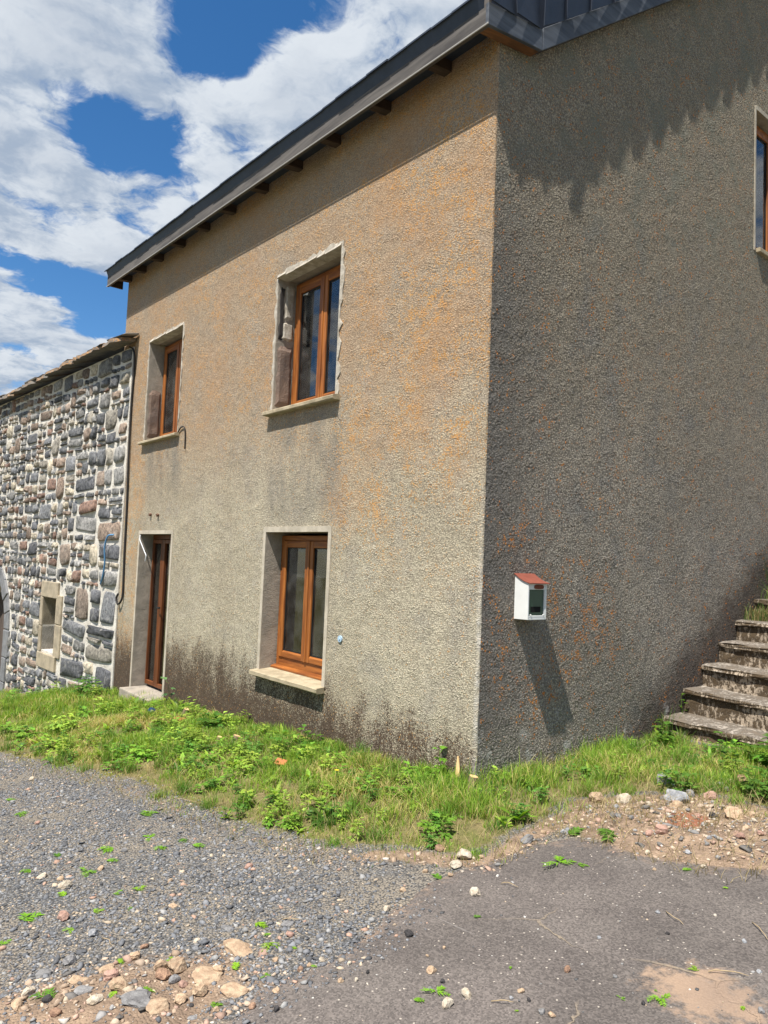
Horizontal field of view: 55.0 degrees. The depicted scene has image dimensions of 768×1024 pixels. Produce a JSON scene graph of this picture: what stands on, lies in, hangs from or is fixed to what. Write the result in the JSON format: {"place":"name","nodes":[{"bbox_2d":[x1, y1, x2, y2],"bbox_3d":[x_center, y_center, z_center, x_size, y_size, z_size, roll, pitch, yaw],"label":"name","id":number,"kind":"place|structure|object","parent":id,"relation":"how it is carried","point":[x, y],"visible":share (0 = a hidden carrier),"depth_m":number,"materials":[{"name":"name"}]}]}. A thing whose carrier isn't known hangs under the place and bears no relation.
{"place":"outdoors","nodes":[
{"label":"outdoors","id":0,"kind":"place"},
{"bbox_2d":[0,750,462,1023],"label":"gravel","id":1,"kind":"structure","parent":0,"point":[291,944],"depth_m":3.49,"materials":[{"name":"gravel"}]},
{"bbox_2d":[0,0,465,394],"label":"sky","id":2,"kind":"structure","parent":0,"point":[117,117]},
{"bbox_2d":[0,691,767,1023],"bbox_3d":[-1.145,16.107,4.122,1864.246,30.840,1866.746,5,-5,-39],"label":"ground","id":3,"kind":"structure","parent":0,"point":[416,867],"depth_m":3.70,"materials":[{"name":"gravel"}]},
{"bbox_2d":[11,998,22,1011],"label":"stone","id":4,"kind":"object","parent":3,"relation":"on","point":[16,1004],"visible":1,"depth_m":2.69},
{"bbox_2d":[21,986,35,996],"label":"stone","id":5,"kind":"object","parent":3,"relation":"on","point":[29,990],"visible":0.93,"depth_m":2.76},
{"bbox_2d":[18,911,44,920],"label":"leaf sprig","id":6,"kind":"object","parent":3,"relation":"on","point":[38,913],"visible":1,"depth_m":3.42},
{"bbox_2d":[37,872,46,879],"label":"stone","id":7,"kind":"object","parent":3,"relation":"on","point":[42,875],"visible":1,"depth_m":3.85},
{"bbox_2d":[29,986,56,998],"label":"leaf sprig","id":8,"kind":"object","parent":3,"relation":"on","point":[48,991],"visible":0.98,"depth_m":2.74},
{"bbox_2d":[35,968,51,978],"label":"stone","id":9,"kind":"object","parent":3,"relation":"on","point":[39,973],"visible":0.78,"depth_m":2.92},
{"bbox_2d":[41,994,52,1002],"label":"stone","id":10,"kind":"object","parent":3,"relation":"on","point":[47,998],"visible":1,"depth_m":2.71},
{"bbox_2d":[49,1007,62,1016],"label":"stone","id":11,"kind":"object","parent":3,"relation":"on","point":[55,1011],"visible":1,"depth_m":2.61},
{"bbox_2d":[57,910,69,920],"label":"stone","id":12,"kind":"object","parent":3,"relation":"on","point":[63,915],"visible":1,"depth_m":3.36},
{"bbox_2d":[58,880,72,889],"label":"stone","id":13,"kind":"object","parent":3,"relation":"on","point":[65,884],"visible":0.98,"depth_m":3.70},
{"bbox_2d":[62,955,75,965],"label":"stone","id":14,"kind":"object","parent":3,"relation":"on","point":[69,959],"visible":1,"depth_m":2.98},
{"bbox_2d":[0,333,138,691],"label":"stone building","id":15,"kind":"structure","parent":3,"relation":"on","point":[64,430],"depth_m":11.65,"materials":[{"name":"stone"}]},
{"bbox_2d":[0,592,4,665],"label":"old door","id":16,"kind":"structure","parent":15,"relation":"in","point":[2,628],"depth_m":14.86,"materials":[{"name":"grey wood"}]},
{"bbox_2d":[100,534,113,584],"bbox_3d":[-3.862,0.658,10.220,0.072,0.711,0.383,6,-5,-41],"label":"blue conduit","id":17,"kind":"object","parent":15,"relation":"attached to","point":[105,557],"visible":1,"depth_m":10.21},
{"bbox_2d":[68,975,87,983],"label":"stone","id":18,"kind":"object","parent":3,"relation":"on","point":[74,979],"visible":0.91,"depth_m":2.83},
{"bbox_2d":[73,985,93,994],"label":"stone","id":19,"kind":"object","parent":3,"relation":"on","point":[80,989],"visible":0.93,"depth_m":2.74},
{"bbox_2d":[71,675,104,696],"bbox_3d":[-3.847,2.291,9.642,0.430,0.289,0.668,5,-5,-39],"label":"weed","id":20,"kind":"object","parent":3,"relation":"on","point":[84,688],"visible":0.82,"depth_m":9.69,"materials":[{"name":"green plant"}]},
{"bbox_2d":[80,867,96,876],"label":"leaf sprig","id":21,"kind":"object","parent":3,"relation":"on","point":[88,871],"visible":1,"depth_m":3.87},
{"bbox_2d":[88,928,97,936],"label":"stone","id":22,"kind":"object","parent":3,"relation":"on","point":[92,932],"visible":1,"depth_m":3.19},
{"bbox_2d":[86,994,103,1004],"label":"stone","id":23,"kind":"object","parent":3,"relation":"on","point":[94,999],"visible":1,"depth_m":2.65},
{"bbox_2d":[97,845,112,853],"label":"leaf sprig","id":24,"kind":"object","parent":3,"relation":"on","point":[107,849],"visible":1,"depth_m":4.16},
{"bbox_2d":[98,963,114,972],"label":"stone","id":25,"kind":"object","parent":3,"relation":"on","point":[104,968],"visible":0.6,"depth_m":2.90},
{"bbox_2d":[103,968,118,980],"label":"stone","id":26,"kind":"object","parent":3,"relation":"on","point":[108,975],"visible":0.82,"depth_m":2.81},
{"bbox_2d":[108,976,128,990],"bbox_3d":[-0.981,1.754,2.737,0.077,0.050,0.062,1,-1,10],"label":"stone","id":27,"kind":"object","parent":3,"relation":"on","point":[118,983],"visible":0.96,"depth_m":2.72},
{"bbox_2d":[129,951,139,959],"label":"stone","id":28,"kind":"object","parent":3,"relation":"on","point":[134,955],"visible":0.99,"depth_m":2.98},
{"bbox_2d":[120,989,150,1007],"bbox_3d":[-0.874,1.746,2.640,0.131,0.048,0.102,1,-7,24],"label":"stone","id":29,"kind":"object","parent":3,"relation":"on","point":[139,998],"visible":0.88,"depth_m":2.62,"materials":[{"name":"stone"}]},
{"bbox_2d":[140,943,148,948],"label":"stone","id":30,"kind":"object","parent":3,"relation":"on","point":[144,946],"visible":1,"depth_m":3.06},
{"bbox_2d":[139,810,157,816],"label":"leaf sprig","id":31,"kind":"object","parent":3,"relation":"on","point":[153,812],"visible":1,"depth_m":4.71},
{"bbox_2d":[145,997,169,1014],"bbox_3d":[-0.800,1.746,2.605,0.084,0.039,0.088,-4,-5,-7],"label":"stone","id":32,"kind":"object","parent":3,"relation":"on","point":[158,1005],"visible":0.96,"depth_m":2.59,"materials":[{"name":"stone"}]},
{"bbox_2d":[153,959,167,971],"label":"stone","id":33,"kind":"object","parent":3,"relation":"on","point":[160,963],"visible":0.72,"depth_m":2.87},
{"bbox_2d":[155,968,170,979],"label":"stone","id":34,"kind":"object","parent":3,"relation":"on","point":[162,973],"visible":0.98,"depth_m":2.80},
{"bbox_2d":[161,677,176,703],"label":"weed","id":35,"kind":"object","parent":3,"relation":"on","point":[165,678],"visible":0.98,"depth_m":8.12,"materials":[{"name":"green plant"}]},
{"bbox_2d":[168,974,180,983],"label":"stone","id":36,"kind":"object","parent":3,"relation":"on","point":[174,978],"visible":1,"depth_m":2.77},
{"bbox_2d":[168,956,186,973],"bbox_3d":[-0.801,1.759,2.860,0.070,0.056,0.075,0,4,-27],"label":"stone","id":37,"kind":"object","parent":3,"relation":"on","point":[177,965],"visible":0.91,"depth_m":2.85,"materials":[{"name":"stone"}]},
{"bbox_2d":[174,993,186,1004],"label":"stone","id":38,"kind":"object","parent":3,"relation":"on","point":[180,998],"visible":1,"depth_m":2.64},
{"bbox_2d":[178,980,187,987],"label":"stone","id":39,"kind":"object","parent":3,"relation":"on","point":[183,984],"visible":1,"depth_m":2.74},
{"bbox_2d":[191,982,207,996],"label":"stone","id":40,"kind":"object","parent":3,"relation":"on","point":[200,989],"visible":1,"depth_m":2.68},
{"bbox_2d":[191,966,222,984],"bbox_3d":[-0.666,1.756,2.790,0.123,0.043,0.125,6,-8,11],"label":"stone","id":41,"kind":"object","parent":3,"relation":"on","point":[206,975],"visible":0.82,"depth_m":2.77,"materials":[{"name":"stone"}]},
{"bbox_2d":[196,707,229,730],"bbox_3d":[-1.624,1.952,6.936,0.367,0.212,0.358,2,-4,11],"label":"weed","id":42,"kind":"object","parent":3,"relation":"on","point":[213,721],"visible":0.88,"depth_m":6.93,"materials":[{"name":"green plant"}]},
{"bbox_2d":[213,965,222,971],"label":"stone","id":43,"kind":"object","parent":3,"relation":"on","point":[217,968],"visible":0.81,"depth_m":2.81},
{"bbox_2d":[220,925,232,931],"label":"stone","id":44,"kind":"object","parent":3,"relation":"on","point":[227,928],"visible":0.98,"depth_m":3.15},
{"bbox_2d":[220,982,248,997],"bbox_3d":[-0.542,1.746,2.691,0.109,0.037,0.082,1,-4,23],"label":"stone","id":45,"kind":"object","parent":3,"relation":"on","point":[232,989],"visible":0.97,"depth_m":2.67,"materials":[{"name":"stone"}]},
{"bbox_2d":[231,962,239,969],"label":"leaf sprig","id":46,"kind":"object","parent":3,"relation":"on","point":[235,964],"visible":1,"depth_m":2.85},
{"bbox_2d":[231,734,240,742],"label":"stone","id":47,"kind":"object","parent":3,"relation":"on","point":[235,736],"visible":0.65,"depth_m":6.33,"materials":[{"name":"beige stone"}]},
{"bbox_2d":[222,938,252,956],"bbox_3d":[-0.590,1.770,2.990,0.159,0.063,0.112,-4,-7,24],"label":"stone","id":48,"kind":"object","parent":3,"relation":"on","point":[235,947],"visible":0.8,"depth_m":2.97,"materials":[{"name":"stone"}]},
{"bbox_2d":[244,863,252,868],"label":"stone","id":49,"kind":"object","parent":3,"relation":"on","point":[247,865],"visible":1,"depth_m":3.78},
{"bbox_2d":[255,922,267,927],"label":"leaf sprig","id":50,"kind":"object","parent":3,"relation":"on","point":[262,924],"visible":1,"depth_m":3.16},
{"bbox_2d":[260,942,278,951],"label":"leaf sprig","id":51,"kind":"object","parent":3,"relation":"on","point":[269,943],"visible":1,"depth_m":2.98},
{"bbox_2d":[275,758,286,765],"bbox_3d":[-0.775,1.870,5.517,0.099,0.015,0.070,8,25,6],"label":"tile shard","id":52,"kind":"object","parent":3,"relation":"on","point":[281,761],"visible":0.63,"depth_m":5.51,"materials":[{"name":"ceramic"}]},
{"bbox_2d":[281,921,293,926],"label":"stone","id":53,"kind":"object","parent":3,"relation":"on","point":[288,923],"visible":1,"depth_m":3.14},
{"bbox_2d":[286,931,293,937],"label":"stone","id":54,"kind":"object","parent":3,"relation":"on","point":[290,934],"visible":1,"depth_m":3.04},
{"bbox_2d":[271,724,329,755],"bbox_3d":[-0.660,1.830,5.951,0.509,0.195,0.352,2,-4,-1],"label":"weed","id":55,"kind":"object","parent":3,"relation":"on","point":[305,739],"visible":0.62,"depth_m":5.94,"materials":[{"name":"green plant"}]},
{"bbox_2d":[305,800,338,827],"bbox_3d":[-0.356,1.776,4.343,0.232,0.099,0.271,5,-4,-32],"label":"weed","id":56,"kind":"object","parent":3,"relation":"on","point":[320,813],"visible":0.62,"depth_m":4.37,"materials":[{"name":"green plant"}]},
{"bbox_2d":[0,681,767,872],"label":"grass","id":57,"kind":"structure","parent":3,"relation":"on","point":[69,698],"depth_m":5.14,"materials":[{"name":"plant"}]},
{"bbox_2d":[0,681,767,848],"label":"ground cover","id":58,"kind":"object","parent":3,"relation":"on","point":[238,750],"visible":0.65,"depth_m":5.61,"materials":[{"name":"green plant"}]},
{"bbox_2d":[0,697,767,884],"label":"dry stalks","id":59,"kind":"object","parent":3,"relation":"on","point":[630,810],"visible":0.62,"depth_m":4.18,"materials":[{"name":"beige plant"}]},
{"bbox_2d":[0,796,767,1023],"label":"rubble chips","id":60,"kind":"object","parent":3,"relation":"on","point":[69,995],"visible":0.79,"depth_m":3.37,"materials":[{"name":"stone"}]},
{"bbox_2d":[104,0,767,783],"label":"house","id":61,"kind":"structure","parent":3,"relation":"on","point":[450,326],"depth_m":6.08,"materials":[{"name":"paint"}]},
{"bbox_2d":[115,346,135,604],"bbox_3d":[-3.509,-0.527,10.035,0.058,3.562,0.269,5,-5,-39],"label":"drainpipe","id":62,"kind":"object","parent":61,"relation":"attached to","point":[127,487],"visible":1,"depth_m":9.99,"materials":[{"name":"metal"}]},
{"bbox_2d":[145,535,170,689],"bbox_3d":[-2.752,1.244,9.213,0.138,1.916,0.980,5,-5,-39],"label":"door","id":63,"kind":"structure","parent":61,"relation":"in","point":[161,543],"depth_m":9.35,"materials":[{"name":"brown wood"}]},
{"bbox_2d":[160,339,181,435],"bbox_3d":[-2.619,-1.576,9.442,0.082,1.280,1.026,5,-5,-39],"label":"window","id":64,"kind":"structure","parent":61,"relation":"in","point":[173,352],"depth_m":9.63,"materials":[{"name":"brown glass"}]},
{"bbox_2d":[178,426,185,448],"bbox_3d":[-2.400,-0.876,8.733,0.020,0.282,0.242,5,-5,-39],"label":"wire hook","id":65,"kind":"object","parent":61,"relation":"attached to","point":[184,435],"visible":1,"depth_m":8.65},
{"bbox_2d":[270,536,327,680],"bbox_3d":[-0.693,0.844,6.719,0.112,1.258,1.041,5,-5,-39],"label":"window","id":66,"kind":"structure","parent":61,"relation":"in","point":[300,635],"depth_m":6.78,"materials":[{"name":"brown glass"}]},
{"bbox_2d":[291,264,340,404],"bbox_3d":[-0.554,-1.622,6.888,0.082,1.270,1.026,5,-5,-39],"label":"window","id":67,"kind":"structure","parent":61,"relation":"in","point":[317,298],"depth_m":6.99,"materials":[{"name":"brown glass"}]},
{"bbox_2d":[514,573,550,619],"bbox_3d":[1.011,0.577,5.048,0.212,0.314,0.148,5,-5,-39],"label":"letterbox","id":68,"kind":"object","parent":61,"relation":"attached to","point":[530,596],"visible":1,"depth_m":5.01,"materials":[{"name":"white metal"}]},
{"bbox_2d":[755,125,767,251],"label":"window","id":69,"kind":"structure","parent":61,"relation":"in","point":[761,137],"depth_m":7.84,"materials":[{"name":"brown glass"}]},
{"bbox_2d":[431,746,447,775],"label":"weed","id":70,"kind":"object","parent":3,"relation":"on","point":[440,760],"visible":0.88,"depth_m":4.92,"materials":[{"name":"green plant"}]},
{"bbox_2d":[435,844,444,851],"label":"stone","id":71,"kind":"object","parent":3,"relation":"on","point":[437,847],"visible":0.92,"depth_m":3.78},
{"bbox_2d":[450,859,461,868],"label":"stone","id":72,"kind":"object","parent":3,"relation":"on","point":[457,863],"visible":0.95,"depth_m":3.56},
{"bbox_2d":[455,756,459,777],"bbox_3d":[0.486,1.662,4.811,0.040,0.134,0.013,-1,-18,42],"label":"wood chip","id":73,"kind":"object","parent":3,"relation":"on","point":[458,766],"visible":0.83,"depth_m":4.81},
{"bbox_2d":[457,848,471,859],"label":"stone","id":74,"kind":"object","parent":3,"relation":"on","point":[467,855],"visible":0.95,"depth_m":3.65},
{"bbox_2d":[466,774,477,793],"bbox_3d":[0.551,1.730,4.646,0.067,0.134,0.067,16,-5,-39],"label":"stump","id":75,"kind":"object","parent":3,"relation":"on","point":[475,777],"visible":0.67,"depth_m":4.63,"materials":[{"name":"beige wood"}]},
{"bbox_2d":[493,805,536,820],"bbox_3d":[0.737,1.675,4.098,0.244,0.130,0.266,5,-5,-39],"label":"weed","id":76,"kind":"object","parent":3,"relation":"on","point":[514,817],"visible":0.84,"depth_m":4.08,"materials":[{"name":"green plant"}]},
{"bbox_2d":[520,834,533,843],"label":"stone","id":77,"kind":"object","parent":3,"relation":"on","point":[528,839],"visible":0.92,"depth_m":3.79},
{"bbox_2d":[568,827,585,835],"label":"cut weed","id":78,"kind":"object","parent":3,"relation":"on","point":[577,829],"visible":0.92,"depth_m":3.85,"materials":[{"name":"green plant"}]},
{"bbox_2d":[589,792,604,802],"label":"stone","id":79,"kind":"object","parent":3,"relation":"on","point":[595,795],"visible":0.77,"depth_m":4.33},
{"bbox_2d":[597,828,617,842],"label":"cut weed","id":80,"kind":"object","parent":3,"relation":"on","point":[608,831],"visible":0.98,"depth_m":3.74,"materials":[{"name":"green plant"}]},
{"bbox_2d":[615,793,631,802],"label":"stone","id":81,"kind":"object","parent":3,"relation":"on","point":[625,800],"visible":0.71,"depth_m":4.26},
{"bbox_2d":[645,829,653,835],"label":"stone","id":82,"kind":"object","parent":3,"relation":"on","point":[648,832],"visible":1,"depth_m":3.68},
{"bbox_2d":[655,824,667,834],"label":"stone","id":83,"kind":"object","parent":3,"relation":"on","point":[661,828],"visible":0.97,"depth_m":3.66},
{"bbox_2d":[651,719,676,748],"bbox_3d":[2.199,1.722,5.748,0.206,0.208,0.339,2,-4,8],"label":"weed","id":84,"kind":"object","parent":3,"relation":"on","point":[660,734],"visible":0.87,"depth_m":5.70,"materials":[{"name":"green plant"}]},
{"bbox_2d":[656,773,675,786],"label":"stone","id":85,"kind":"object","parent":3,"relation":"on","point":[661,775],"visible":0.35,"depth_m":4.62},
{"bbox_2d":[669,800,682,807],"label":"stone","id":86,"kind":"object","parent":3,"relation":"on","point":[676,803],"visible":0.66,"depth_m":4.05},
{"bbox_2d":[664,789,689,802],"bbox_3d":[1.686,1.644,4.236,0.121,0.100,0.126,5,-4,-33],"label":"stone","id":87,"kind":"object","parent":3,"relation":"on","point":[675,792],"visible":0.61,"depth_m":4.21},
{"bbox_2d":[658,765,699,790],"bbox_3d":[1.782,1.619,4.477,0.238,0.156,0.244,5,-5,-39],"label":"weed","id":88,"kind":"object","parent":3,"relation":"on","point":[676,772],"visible":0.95,"depth_m":4.46,"materials":[{"name":"green plant"}]},
{"bbox_2d":[685,789,694,796],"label":"stone","id":89,"kind":"object","parent":3,"relation":"on","point":[691,793],"visible":0.7,"depth_m":4.36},
{"bbox_2d":[703,791,716,799],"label":"stone","id":90,"kind":"object","parent":3,"relation":"on","point":[711,794],"visible":0.78,"depth_m":4.30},
{"bbox_2d":[662,599,767,751],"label":"staircase","id":91,"kind":"structure","parent":3,"relation":"on","point":[729,698],"depth_m":6.20,"materials":[{"name":"stone"}]},
{"bbox_2d":[654,707,682,735],"bbox_3d":[2.364,1.694,6.045,0.361,0.276,0.218,5,-5,-39],"label":"grass tuft","id":92,"kind":"object","parent":91,"relation":"on","point":[661,721],"visible":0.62,"depth_m":6.07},
{"bbox_2d":[740,603,767,620],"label":"grass tuft","id":93,"kind":"object","parent":91,"relation":"on","point":[762,616],"visible":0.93,"depth_m":7.01,"materials":[{"name":"plant"}]},
{"bbox_2d":[724,806,744,819],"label":"stone","id":94,"kind":"object","parent":3,"relation":"on","point":[732,816],"visible":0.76,"depth_m":3.85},
{"bbox_2d":[711,731,767,777],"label":"weed","id":95,"kind":"object","parent":3,"relation":"on","point":[724,751],"visible":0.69,"depth_m":5.10,"materials":[{"name":"green plant"}]},
{"bbox_2d":[733,830,745,838],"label":"stone","id":96,"kind":"object","parent":3,"relation":"on","point":[740,835],"visible":0.95,"depth_m":3.53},
{"bbox_2d":[736,759,767,798],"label":"weed","id":97,"kind":"object","parent":3,"relation":"on","point":[752,785],"visible":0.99,"depth_m":4.33,"materials":[{"name":"green plant"}]},
{"bbox_2d":[747,811,756,817],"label":"stone","id":98,"kind":"object","parent":3,"relation":"on","point":[751,814],"visible":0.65,"depth_m":3.93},
{"bbox_2d":[752,740,767,772],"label":"weed","id":99,"kind":"object","parent":3,"relation":"on","point":[762,757],"visible":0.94,"depth_m":4.67,"materials":[{"name":"green plant"}]},
{"bbox_2d":[226,838,767,1023],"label":"asphalt road","id":100,"kind":"structure","parent":0,"point":[572,922],"depth_m":2.75,"materials":[{"name":"asphalt"}]},
{"bbox_2d":[187,1015,196,1019],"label":"stone","id":101,"kind":"object","parent":100,"relation":"on","point":[192,1017],"visible":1,"depth_m":2.54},
{"bbox_2d":[248,1002,255,1009],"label":"stone","id":102,"kind":"object","parent":100,"relation":"on","point":[252,1005],"visible":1,"depth_m":2.57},
{"bbox_2d":[272,987,279,993],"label":"stone","id":103,"kind":"object","parent":100,"relation":"on","point":[276,990],"visible":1,"depth_m":2.65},
{"bbox_2d":[404,929,413,937],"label":"stone","id":104,"kind":"object","parent":100,"relation":"on","point":[408,933],"visible":1,"depth_m":2.95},
{"bbox_2d":[426,965,436,973],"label":"stone","id":105,"kind":"object","parent":100,"relation":"on","point":[430,969],"visible":1,"depth_m":2.68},
{"bbox_2d":[421,985,450,995],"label":"leaf sprig","id":106,"kind":"object","parent":100,"relation":"on","point":[438,988],"visible":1,"depth_m":2.55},
{"bbox_2d":[442,997,453,1008],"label":"stone","id":107,"kind":"object","parent":100,"relation":"on","point":[447,1002],"visible":1,"depth_m":2.47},
{"bbox_2d":[461,987,471,998],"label":"stone","id":108,"kind":"object","parent":100,"relation":"on","point":[466,993],"visible":1,"depth_m":2.51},
{"bbox_2d":[469,887,480,895],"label":"stone","id":109,"kind":"object","parent":100,"relation":"on","point":[474,891],"visible":1,"depth_m":3.24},
{"bbox_2d":[261,848,765,1020],"bbox_3d":[0.720,1.597,2.209,3.594,0.465,2.466,5,-5,-39],"label":"road grit","id":110,"kind":"object","parent":100,"relation":"on","point":[575,979],"visible":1,"depth_m":2.91,"materials":[{"name":"gravel"}]},
{"bbox_2d":[538,1008,544,1014],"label":"stone","id":111,"kind":"object","parent":100,"relation":"on","point":[541,1011],"visible":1,"depth_m":2.39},
{"bbox_2d":[542,855,576,865],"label":"leaf sprig","id":112,"kind":"object","parent":100,"relation":"on","point":[557,858],"visible":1,"depth_m":3.48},
{"bbox_2d":[564,965,570,972],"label":"stone","id":113,"kind":"object","parent":100,"relation":"on","point":[567,969],"visible":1,"depth_m":2.61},
{"bbox_2d":[647,993,670,1006],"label":"leaf sprig","id":114,"kind":"object","parent":100,"relation":"on","point":[659,999],"visible":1,"depth_m":2.41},
{"bbox_2d":[708,969,748,975],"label":"twig","id":115,"kind":"object","parent":100,"relation":"on","point":[726,970],"visible":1,"depth_m":2.52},
{"bbox_2d":[758,1006,764,1013],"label":"stone","id":116,"kind":"object","parent":100,"relation":"on","point":[761,1010],"visible":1,"depth_m":2.31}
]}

